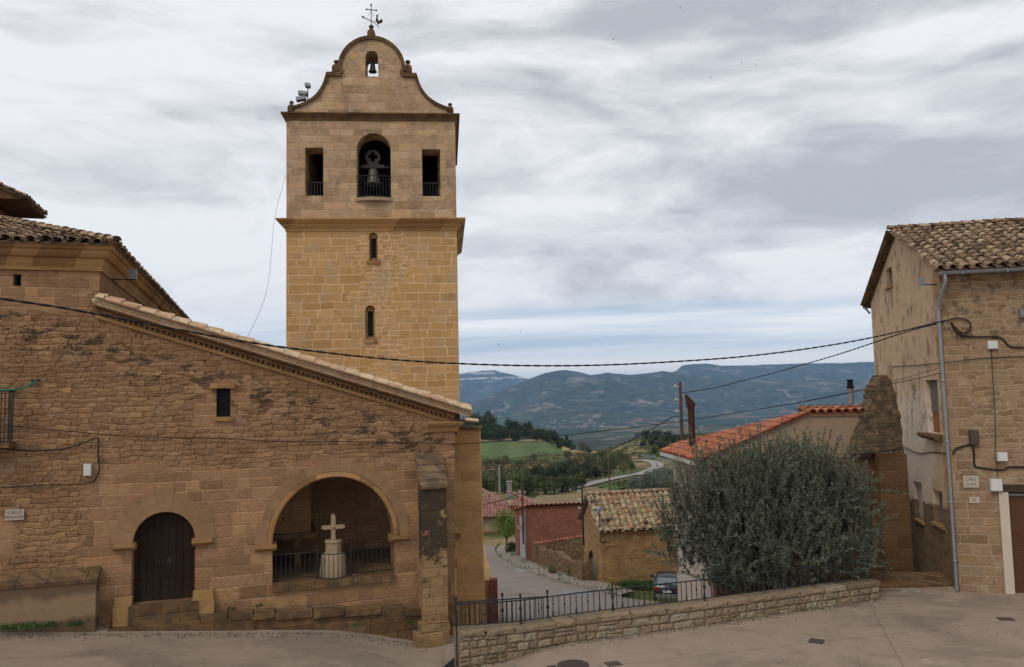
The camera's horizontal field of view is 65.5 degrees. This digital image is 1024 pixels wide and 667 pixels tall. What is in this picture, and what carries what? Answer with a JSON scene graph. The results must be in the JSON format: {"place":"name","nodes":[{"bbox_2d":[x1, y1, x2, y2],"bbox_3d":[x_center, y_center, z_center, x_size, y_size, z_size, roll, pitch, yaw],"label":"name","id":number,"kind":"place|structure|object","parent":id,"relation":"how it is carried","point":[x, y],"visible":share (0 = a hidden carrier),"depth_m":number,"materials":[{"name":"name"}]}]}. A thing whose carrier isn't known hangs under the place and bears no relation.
{"place":"outdoors","nodes":[
{"label":"outdoors","id":0,"kind":"place"},
{"bbox_2d":[0,587,1023,666],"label":"plaza paving","id":1,"kind":"structure","parent":0,"point":[943,637],"depth_m":18.71,"materials":[{"name":"concrete"}]},
{"bbox_2d":[0,621,37,631],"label":"weed clump","id":2,"kind":"object","parent":1,"relation":"on","point":[16,627],"visible":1,"depth_m":17.93,"materials":[{"name":"green plant"}]},
{"bbox_2d":[28,621,62,632],"bbox_3d":[-10.596,6.643,18.100,0.742,0.221,0.547,-1,-5,0],"label":"weed clump","id":3,"kind":"object","parent":1,"relation":"on","point":[48,624],"visible":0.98,"depth_m":18.07,"materials":[{"name":"green plant"}]},
{"bbox_2d":[64,618,87,629],"bbox_3d":[-10.037,6.679,18.381,0.517,0.213,0.573,1,-5,-21],"label":"weed clump","id":4,"kind":"object","parent":1,"relation":"on","point":[75,623],"visible":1,"depth_m":18.25,"materials":[{"name":"green plant"}]},
{"bbox_2d":[454,597,457,666],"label":"end post","id":5,"kind":"object","parent":1,"relation":"on","point":[456,616],"visible":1,"depth_m":18.52,"materials":[{"name":"metal"}]},
{"bbox_2d":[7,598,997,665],"bbox_3d":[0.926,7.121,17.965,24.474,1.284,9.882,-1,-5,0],"label":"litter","id":6,"kind":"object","parent":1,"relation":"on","point":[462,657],"visible":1,"depth_m":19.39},
{"bbox_2d":[557,659,588,666],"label":"manhole cover","id":7,"kind":"object","parent":1,"relation":"on","point":[572,663],"visible":1,"depth_m":17.85,"materials":[{"name":"metal"}]},
{"bbox_2d":[453,577,880,666],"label":"stone parapet","id":8,"kind":"structure","parent":1,"relation":"on","point":[474,641],"depth_m":20.09,"materials":[{"name":"stone"}]},
{"bbox_2d":[454,554,869,628],"bbox_3d":[4.538,6.727,20.912,12.553,0.921,0.215,0,-5,-21],"label":"parapet railing","id":9,"kind":"object","parent":8,"relation":"on","point":[622,588],"visible":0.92,"depth_m":20.58,"materials":[{"name":"metal"}]},
{"bbox_2d":[808,638,824,643],"bbox_3d":[7.306,7.393,19.106,0.340,0.040,0.380,-4,-5,29],"label":"access cover","id":10,"kind":"object","parent":1,"relation":"on","point":[816,641],"visible":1,"depth_m":19.07,"materials":[{"name":"metal"}]},
{"bbox_2d":[879,586,954,592],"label":"alley kerb","id":11,"kind":"structure","parent":1,"relation":"on","point":[918,589],"depth_m":23.66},
{"bbox_2d":[860,217,1023,593],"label":"stone house","id":12,"kind":"structure","parent":1,"relation":"on","point":[972,269],"depth_m":23.93,"materials":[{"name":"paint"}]},
{"bbox_2d":[0,298,945,366],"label":"overhead cable","id":13,"kind":"object","parent":12,"relation":"attached to","point":[121,318],"visible":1,"depth_m":17.48,"materials":[{"name":"rubber"}]},
{"bbox_2d":[458,373,940,443],"bbox_3d":[5.784,2.101,22.817,14.912,1.712,0.527,-1,-5,-9],"label":"overhead cable","id":14,"kind":"object","parent":12,"relation":"attached to","point":[697,418],"visible":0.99,"depth_m":22.72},
{"bbox_2d":[682,321,944,392],"bbox_3d":[11.620,1.379,33.024,1.380,2.003,18.668,0,-5,-13],"label":"overhead cable","id":15,"kind":"object","parent":12,"relation":"attached to","point":[821,359],"visible":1,"depth_m":31.64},
{"bbox_2d":[917,380,942,441],"bbox_3d":[13.426,2.423,25.292,0.700,1.896,1.763,-2,-5,13],"label":"window","id":16,"kind":"structure","parent":12,"relation":"in","point":[933,383],"depth_m":25.48,"materials":[{"name":"stone"}]},
{"bbox_2d":[931,491,944,529],"bbox_3d":[13.594,5.529,25.151,0.390,1.144,1.256,-2,-5,13],"label":"window","id":17,"kind":"structure","parent":12,"relation":"in","point":[940,493],"depth_m":25.55,"materials":[{"name":"grey wood"}]},
{"bbox_2d":[890,356,1023,379],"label":"wall cable","id":18,"kind":"object","parent":12,"relation":"attached to","point":[952,361],"depth_m":23.81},
{"bbox_2d":[946,318,970,333],"bbox_3d":[13.396,-0.229,23.891,0.694,0.483,0.039,-2,-5,13],"label":"wall cable","id":19,"kind":"object","parent":12,"relation":"attached to","point":[957,328],"depth_m":23.86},
{"bbox_2d":[963,476,978,487],"bbox_3d":[13.566,4.378,23.537,0.422,0.344,0.034,-2,-5,13],"label":"street sign","id":20,"kind":"object","parent":12,"relation":"attached to","point":[970,481],"visible":1,"depth_m":23.52,"materials":[{"name":"tile"}]},
{"bbox_2d":[968,430,979,443],"bbox_3d":[13.670,3.066,23.571,0.241,0.422,0.142,-2,-5,13],"label":"meter box","id":21,"kind":"object","parent":12,"relation":"attached to","point":[973,436],"visible":1,"depth_m":23.51,"materials":[{"name":"metal"}]},
{"bbox_2d":[951,324,1023,347],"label":"wall cable","id":22,"kind":"object","parent":12,"relation":"attached to","point":[1007,344],"depth_m":23.70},
{"bbox_2d":[952,444,1023,470],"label":"wall cable","id":23,"kind":"object","parent":12,"relation":"attached to","point":[975,466],"depth_m":23.51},
{"bbox_2d":[987,340,997,348],"bbox_3d":[14.268,0.337,23.654,0.259,0.245,0.112,-2,-5,13],"label":"junction box","id":24,"kind":"object","parent":12,"relation":"attached to","point":[992,344],"visible":1,"depth_m":23.60,"materials":[{"name":"white plastic"}]},
{"bbox_2d":[991,349,997,476],"bbox_3d":[14.248,2.345,23.526,0.100,3.769,0.018,-2,-5,13],"label":"wall cable","id":25,"kind":"object","parent":12,"relation":"attached to","point":[995,415],"depth_m":23.50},
{"bbox_2d":[989,479,1002,490],"bbox_3d":[14.175,4.440,23.338,0.305,0.342,0.172,-2,-5,13],"label":"junction box","id":26,"kind":"object","parent":12,"relation":"attached to","point":[995,484],"visible":1,"depth_m":23.26,"materials":[{"name":"white plastic"}]},
{"bbox_2d":[995,452,1007,460],"bbox_3d":[14.348,3.611,23.340,0.256,0.248,0.212,-2,-5,13],"label":"junction box","id":27,"kind":"object","parent":12,"relation":"attached to","point":[1001,456],"visible":1,"depth_m":23.25,"materials":[{"name":"white plastic"}]},
{"bbox_2d":[0,0,1023,378],"label":"sky","id":28,"kind":"structure","parent":0,"point":[159,126],"materials":[{"name":"grey"}]},
{"bbox_2d":[481,441,564,458],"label":"field","id":29,"kind":"structure","parent":0,"point":[496,450],"depth_m":361.38,"materials":[{"name":"plant"}]},
{"bbox_2d":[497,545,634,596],"bbox_3d":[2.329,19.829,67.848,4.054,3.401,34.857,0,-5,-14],"label":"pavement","id":30,"kind":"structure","parent":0,"point":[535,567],"depth_m":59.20,"materials":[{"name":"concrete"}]},
{"bbox_2d":[484,545,659,622],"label":"street","id":31,"kind":"structure","parent":0,"point":[511,583],"depth_m":51.42,"materials":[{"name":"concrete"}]},
{"bbox_2d":[484,546,492,622],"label":"parapet","id":32,"kind":"structure","parent":31,"relation":"on","point":[487,574],"depth_m":29.35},
{"bbox_2d":[562,590,590,595],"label":"drain cover","id":33,"kind":"object","parent":31,"relation":"on","point":[572,591],"visible":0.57,"depth_m":51.96,"materials":[{"name":"grey metal"}]},
{"bbox_2d":[651,571,677,599],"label":"parked car","id":34,"kind":"object","parent":31,"relation":"on","point":[659,577],"visible":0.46,"depth_m":47.70,"materials":[{"name":"paint"}]},
{"bbox_2d":[533,488,610,503],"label":"field","id":35,"kind":"structure","parent":0,"point":[566,497],"depth_m":121.14,"materials":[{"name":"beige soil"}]},
{"bbox_2d":[548,474,632,491],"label":"road","id":36,"kind":"structure","parent":0,"point":[600,481],"depth_m":166.56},
{"bbox_2d":[599,483,626,489],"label":"field","id":37,"kind":"structure","parent":0,"point":[613,487],"depth_m":144.46,"materials":[{"name":"green plant"}]},
{"bbox_2d":[629,459,663,474],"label":"road","id":38,"kind":"structure","parent":0,"point":[653,464],"depth_m":223.80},
{"bbox_2d":[459,362,874,602],"bbox_3d":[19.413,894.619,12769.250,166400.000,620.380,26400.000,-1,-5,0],"label":"ground","id":39,"kind":"structure","parent":0,"point":[625,400],"depth_m":6300.90,"materials":[{"name":"plant"}]},
{"bbox_2d":[0,182,484,647],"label":"church","id":40,"kind":"structure","parent":39,"relation":"on","point":[193,532],"depth_m":19.96,"materials":[{"name":"stone"}]},
{"bbox_2d":[5,509,23,520],"bbox_3d":[-11.639,4.240,18.639,0.389,0.246,0.034,0,-5,-17],"label":"street sign","id":41,"kind":"object","parent":40,"relation":"attached to","point":[14,514],"visible":1,"depth_m":18.63,"materials":[{"name":"tile"}]},
{"bbox_2d":[0,379,38,447],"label":"balcony","id":42,"kind":"structure","parent":40,"relation":"attached to","point":[8,443],"depth_m":18.45,"materials":[{"name":"metal"}]},
{"bbox_2d":[0,481,87,487],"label":"wall cable","id":43,"kind":"object","parent":40,"relation":"attached to","point":[45,485],"depth_m":18.86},
{"bbox_2d":[0,437,99,482],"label":"wall cable","id":44,"kind":"object","parent":40,"relation":"attached to","point":[66,448],"depth_m":19.12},
{"bbox_2d":[83,463,91,475],"bbox_3d":[-10.188,3.271,19.123,0.168,0.285,0.135,0,-5,-17],"label":"junction box","id":45,"kind":"object","parent":40,"relation":"attached to","point":[87,469],"visible":1,"depth_m":19.06,"materials":[{"name":"white plastic"}]},
{"bbox_2d":[110,269,136,279],"bbox_3d":[-10.240,-1.560,20.993,0.638,0.298,0.178,0,-5,-17],"label":"floodlight","id":46,"kind":"object","parent":40,"relation":"attached to","point":[132,274],"visible":1,"depth_m":20.98,"materials":[{"name":"metal"}]},
{"bbox_2d":[134,512,165,601],"bbox_3d":[-8.959,5.516,19.636,0.753,2.309,0.092,0,-5,-17],"label":"door leaf","id":47,"kind":"structure","parent":40,"relation":"in","point":[149,555],"depth_m":19.62,"materials":[{"name":"brown wood"}]},
{"bbox_2d":[165,512,194,599],"bbox_3d":[-8.230,5.516,19.840,0.753,2.309,0.131,0,-5,-17],"label":"door leaf","id":48,"kind":"structure","parent":40,"relation":"in","point":[179,550],"depth_m":19.82,"materials":[{"name":"brown wood"}]},
{"bbox_2d":[210,383,234,420],"bbox_3d":[-7.376,1.748,20.325,0.605,0.959,0.470,0,-5,-17],"label":"window","id":49,"kind":"structure","parent":40,"relation":"in","point":[223,389],"depth_m":20.37,"materials":[{"name":"stone"}]},
{"bbox_2d":[13,426,445,443],"bbox_3d":[-6.708,2.603,20.279,10.683,0.846,0.024,0,-5,-17],"label":"wall cable","id":50,"kind":"object","parent":40,"relation":"attached to","point":[228,438],"depth_m":20.11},
{"bbox_2d":[320,513,346,577],"bbox_3d":[-4.741,5.585,21.117,0.700,1.600,0.700,0,-5,-17],"label":"stone cross","id":51,"kind":"object","parent":40,"relation":"on","point":[333,544],"visible":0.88,"depth_m":20.91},
{"bbox_2d":[274,543,392,579],"bbox_3d":[-4.562,5.919,20.555,3.040,0.860,0.546,0,-5,-17],"label":"porch railing","id":52,"kind":"object","parent":40,"relation":"on","point":[317,563],"visible":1,"depth_m":20.60,"materials":[{"name":"metal"}]},
{"bbox_2d":[275,4,465,419],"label":"bell tower","id":53,"kind":"structure","parent":39,"relation":"on","point":[371,271],"depth_m":26.38,"materials":[{"name":"stone"}]},
{"bbox_2d":[296,82,310,102],"bbox_3d":[-7.071,-8.111,26.994,0.477,0.743,0.240,-1,-5,-5],"label":"floodlight","id":54,"kind":"object","parent":53,"relation":"attached to","point":[302,96],"visible":0.92,"depth_m":26.91,"materials":[{"name":"metal"}]},
{"bbox_2d":[363,306,376,342],"bbox_3d":[-4.665,-0.291,26.308,0.440,1.240,0.500,-1,-5,-5],"label":"slit window","id":55,"kind":"structure","parent":53,"relation":"in","point":[370,310],"depth_m":26.28,"materials":[{"name":"stone"}]},
{"bbox_2d":[366,61,377,73],"bbox_3d":[-4.764,-9.149,27.242,0.283,0.513,0.389,-7,-7,52],"label":"bell","id":56,"kind":"object","parent":53,"relation":"attached to","point":[372,70],"visible":0.99,"depth_m":27.20,"materials":[{"name":"brown metal"}]},
{"bbox_2d":[358,150,388,186],"bbox_3d":[-4.719,-5.623,27.090,0.568,1.207,0.973,9,-11,-66],"label":"bell","id":57,"kind":"object","parent":53,"relation":"hanging from","point":[373,167],"visible":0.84,"depth_m":26.99,"materials":[{"name":"grey metal"}]},
{"bbox_2d":[367,234,379,263],"bbox_3d":[-4.600,-2.802,26.518,0.440,1.056,0.500,-1,-5,-5],"label":"slit window","id":58,"kind":"structure","parent":53,"relation":"in","point":[373,239],"depth_m":26.48,"materials":[{"name":"stone"}]},
{"bbox_2d":[482,424,494,439],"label":"pine tree","id":59,"kind":"object","parent":39,"relation":"on","point":[485,429],"visible":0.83,"depth_m":429.88,"materials":[{"name":"green plant"}]},
{"bbox_2d":[482,476,495,490],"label":"bush","id":60,"kind":"object","parent":39,"relation":"on","point":[487,483],"visible":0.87,"depth_m":151.72,"materials":[{"name":"green plant"}]},
{"bbox_2d":[490,578,497,622],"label":"gate pier","id":61,"kind":"structure","parent":39,"relation":"on","point":[493,589],"depth_m":29.02,"materials":[{"name":"red brick"}]},
{"bbox_2d":[486,427,501,440],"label":"pine tree","id":62,"kind":"object","parent":39,"relation":"on","point":[493,434],"visible":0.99,"depth_m":427.97,"materials":[{"name":"green plant"}]},
{"bbox_2d":[492,457,505,471],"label":"orchard tree","id":63,"kind":"object","parent":39,"relation":"on","point":[497,462],"visible":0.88,"depth_m":216.41,"materials":[{"name":"green plant"}]},
{"bbox_2d":[454,589,548,624],"bbox_3d":[-0.234,6.943,19.762,2.440,1.057,0.084,0,-5,-15],"label":"ramp railing","id":64,"kind":"object","parent":39,"relation":"on","point":[506,599],"visible":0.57,"depth_m":19.76,"materials":[{"name":"metal"}]},
{"bbox_2d":[489,510,514,552],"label":"mulberry tree","id":65,"kind":"object","parent":39,"relation":"on","point":[509,527],"visible":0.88,"depth_m":77.50,"materials":[{"name":"green plant"}]},
{"bbox_2d":[489,474,515,493],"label":"bush","id":66,"kind":"object","parent":39,"relation":"on","point":[496,481],"visible":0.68,"depth_m":145.09,"materials":[{"name":"green plant"}]},
{"bbox_2d":[497,427,508,439],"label":"pine tree","id":67,"kind":"object","parent":39,"relation":"on","point":[504,433],"visible":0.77,"depth_m":431.68,"materials":[{"name":"green plant"}]},
{"bbox_2d":[482,481,536,532],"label":"village house","id":68,"kind":"structure","parent":39,"relation":"on","point":[490,510],"depth_m":94.98,"materials":[{"name":"red brick"}]},
{"bbox_2d":[504,418,519,431],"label":"pine tree","id":69,"kind":"object","parent":39,"relation":"on","point":[510,424],"visible":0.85,"depth_m":451.87,"materials":[{"name":"green plant"}]},
{"bbox_2d":[509,429,522,440],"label":"pine tree","id":70,"kind":"object","parent":39,"relation":"on","point":[513,433],"visible":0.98,"depth_m":427.35,"materials":[{"name":"green plant"}]},
{"bbox_2d":[509,474,539,495],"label":"bush","id":71,"kind":"object","parent":39,"relation":"on","point":[526,482],"visible":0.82,"depth_m":130.80,"materials":[{"name":"green plant"}]},
{"bbox_2d":[529,466,541,475],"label":"evergreen tree","id":72,"kind":"object","parent":39,"relation":"on","point":[533,471],"visible":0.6,"depth_m":180.26,"materials":[{"name":"green plant"}]},
{"bbox_2d":[531,475,560,495],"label":"bush","id":73,"kind":"object","parent":39,"relation":"on","point":[546,487],"visible":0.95,"depth_m":127.37,"materials":[{"name":"green plant"}]},
{"bbox_2d":[511,502,581,560],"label":"brick garage","id":74,"kind":"structure","parent":39,"relation":"on","point":[547,521],"depth_m":70.85,"materials":[{"name":"red brick"}]},
{"bbox_2d":[519,489,525,543],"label":"utility pole","id":75,"kind":"object","parent":74,"relation":"attached to","point":[522,518],"visible":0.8,"depth_m":69.87,"materials":[{"name":"metal"}]},
{"bbox_2d":[520,531,524,557],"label":"garage door","id":76,"kind":"structure","parent":74,"relation":"in","point":[522,546],"depth_m":73.74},
{"bbox_2d":[537,466,555,480],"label":"evergreen tree","id":77,"kind":"object","parent":39,"relation":"on","point":[547,473],"visible":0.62,"depth_m":166.49,"materials":[{"name":"green plant"}]},
{"bbox_2d":[534,535,583,563],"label":"garden wall","id":78,"kind":"structure","parent":39,"relation":"on","point":[572,548],"depth_m":67.18,"materials":[{"name":"brown stone"}]},
{"bbox_2d":[531,541,589,579],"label":"garden wall","id":79,"kind":"structure","parent":39,"relation":"on","point":[559,560],"depth_m":61.69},
{"bbox_2d":[549,475,574,491],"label":"bush","id":80,"kind":"object","parent":39,"relation":"on","point":[565,481],"visible":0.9,"depth_m":130.46,"materials":[{"name":"green plant"}]},
{"bbox_2d":[553,460,574,476],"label":"evergreen tree","id":81,"kind":"object","parent":39,"relation":"on","point":[564,465],"visible":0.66,"depth_m":165.18,"materials":[{"name":"green plant"}]},
{"bbox_2d":[495,541,642,598],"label":"verge grass","id":82,"kind":"structure","parent":39,"relation":"on","point":[561,574],"depth_m":58.82,"materials":[{"name":"green plant"}]},
{"bbox_2d":[566,463,586,477],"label":"evergreen tree","id":83,"kind":"object","parent":39,"relation":"on","point":[574,471],"visible":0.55,"depth_m":161.37,"materials":[{"name":"green plant"}]},
{"bbox_2d":[569,471,586,490],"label":"bush","id":84,"kind":"object","parent":39,"relation":"on","point":[579,479],"visible":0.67,"depth_m":135.11,"materials":[{"name":"green plant"}]},
{"bbox_2d":[578,484,584,545],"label":"utility pole","id":85,"kind":"object","parent":39,"relation":"on","point":[582,513],"visible":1,"depth_m":57.10,"materials":[{"name":"metal"}]},
{"bbox_2d":[579,462,592,479],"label":"evergreen tree","id":86,"kind":"object","parent":39,"relation":"on","point":[588,470],"visible":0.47,"depth_m":168.41,"materials":[{"name":"green plant"}]},
{"bbox_2d":[481,433,709,492],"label":"scrub","id":87,"kind":"object","parent":39,"relation":"on","point":[521,472],"visible":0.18,"depth_m":241.20,"materials":[{"name":"green plant"}]},
{"bbox_2d":[591,466,601,478],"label":"evergreen tree","id":88,"kind":"object","parent":39,"relation":"on","point":[595,471],"visible":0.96,"depth_m":179.21,"materials":[{"name":"green plant"}]},
{"bbox_2d":[589,457,605,467],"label":"orchard tree","id":89,"kind":"object","parent":39,"relation":"on","point":[599,461],"visible":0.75,"depth_m":199.20,"materials":[{"name":"green plant"}]},
{"bbox_2d":[600,464,612,476],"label":"evergreen tree","id":90,"kind":"object","parent":39,"relation":"on","point":[604,469],"visible":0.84,"depth_m":187.05,"materials":[{"name":"green plant"}]},
{"bbox_2d":[606,453,619,472],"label":"broadleaf tree","id":91,"kind":"object","parent":39,"relation":"on","point":[614,460],"visible":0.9,"depth_m":199.40,"materials":[{"name":"green plant"}]},
{"bbox_2d":[617,461,630,474],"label":"orchard tree","id":92,"kind":"object","parent":39,"relation":"on","point":[621,465],"visible":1,"depth_m":184.99,"materials":[{"name":"green plant"}]},
{"bbox_2d":[577,488,676,588],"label":"stone hut","id":93,"kind":"object","parent":39,"relation":"on","point":[629,519],"visible":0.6,"depth_m":55.62,"materials":[{"name":"stone"},{"name":"tile"}]},
{"bbox_2d":[613,578,652,590],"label":"grass bank","id":94,"kind":"structure","parent":39,"relation":"on","point":[630,583],"depth_m":54.65,"materials":[{"name":"green plant"}]},
{"bbox_2d":[626,475,639,488],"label":"olive tree","id":95,"kind":"object","parent":39,"relation":"on","point":[632,482],"visible":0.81,"depth_m":130.34,"materials":[{"name":"green plant"}]},
{"bbox_2d":[540,419,746,427],"bbox_3d":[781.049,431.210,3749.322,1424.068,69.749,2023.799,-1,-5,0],"label":"distant village","id":96,"kind":"object","parent":39,"relation":"on","point":[600,426],"visible":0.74,"depth_m":4289.89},
{"bbox_2d":[635,476,652,491],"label":"olive tree","id":97,"kind":"object","parent":39,"relation":"on","point":[643,483],"visible":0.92,"depth_m":119.26,"materials":[{"name":"green plant"}]},
{"bbox_2d":[646,474,662,488],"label":"olive tree","id":98,"kind":"object","parent":39,"relation":"on","point":[654,479],"visible":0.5,"depth_m":120.85,"materials":[{"name":"green plant"}]},
{"bbox_2d":[649,429,661,439],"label":"evergreen tree","id":99,"kind":"object","parent":39,"relation":"on","point":[653,433],"visible":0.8,"depth_m":345.36,"materials":[{"name":"green plant"}]},
{"bbox_2d":[647,468,666,479],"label":"olive tree","id":100,"kind":"object","parent":39,"relation":"on","point":[656,471],"visible":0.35,"depth_m":140.45,"materials":[{"name":"green plant"}]},
{"bbox_2d":[654,473,671,490],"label":"olive tree","id":101,"kind":"object","parent":39,"relation":"on","point":[661,483],"visible":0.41,"depth_m":116.82,"materials":[{"name":"green plant"}]},
{"bbox_2d":[659,431,672,442],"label":"evergreen tree","id":102,"kind":"object","parent":39,"relation":"on","point":[666,438],"visible":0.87,"depth_m":330.35,"materials":[{"name":"green plant"}]},
{"bbox_2d":[674,382,683,440],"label":"utility pole","id":103,"kind":"object","parent":39,"relation":"on","point":[681,412],"visible":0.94,"depth_m":41.74,"materials":[{"name":"brown wood"}]},
{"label":"stay wire","id":104,"kind":"object","parent":103,"relation":"attached to","visible":0},
{"bbox_2d":[483,416,672,504],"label":"overhead cable","id":105,"kind":"object","parent":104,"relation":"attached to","point":[583,463],"visible":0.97,"depth_m":50.52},
{"bbox_2d":[660,404,878,600],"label":"pale house","id":106,"kind":"structure","parent":39,"relation":"on","point":[843,419],"depth_m":27.56,"materials":[{"name":"paint"}]},
{"bbox_2d":[685,394,695,445],"bbox_3d":[6.816,3.440,30.310,0.360,2.251,0.299,-1,-5,-3],"label":"stove pipe","id":107,"kind":"object","parent":106,"relation":"on","point":[690,403],"visible":0.84,"depth_m":30.23,"materials":[{"name":"metal"}]},
{"bbox_2d":[846,379,853,404],"bbox_3d":[12.298,2.676,28.858,0.260,2.024,0.260,-1,-5,-3],"label":"chimney flue","id":108,"kind":"object","parent":106,"relation":"on","point":[850,386],"visible":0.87,"depth_m":28.82,"materials":[{"name":"grey concrete"}]},
{"bbox_2d":[642,417,906,593],"bbox_3d":[8.053,5.816,24.242,8.143,6.456,4.731,-1,-5,0],"label":"olive tree","id":109,"kind":"object","parent":39,"relation":"on","point":[806,482],"visible":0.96,"depth_m":23.41,"materials":[{"name":"green plant"}]},
{"bbox_2d":[849,571,951,587],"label":"alley steps","id":110,"kind":"structure","parent":39,"relation":"on","point":[898,579],"depth_m":24.59,"materials":[{"name":"stone"}]},
{"bbox_2d":[848,375,913,571],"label":"rubble buttress","id":111,"kind":"structure","parent":110,"relation":"on","point":[879,422],"depth_m":27.07,"materials":[{"name":"stone"}]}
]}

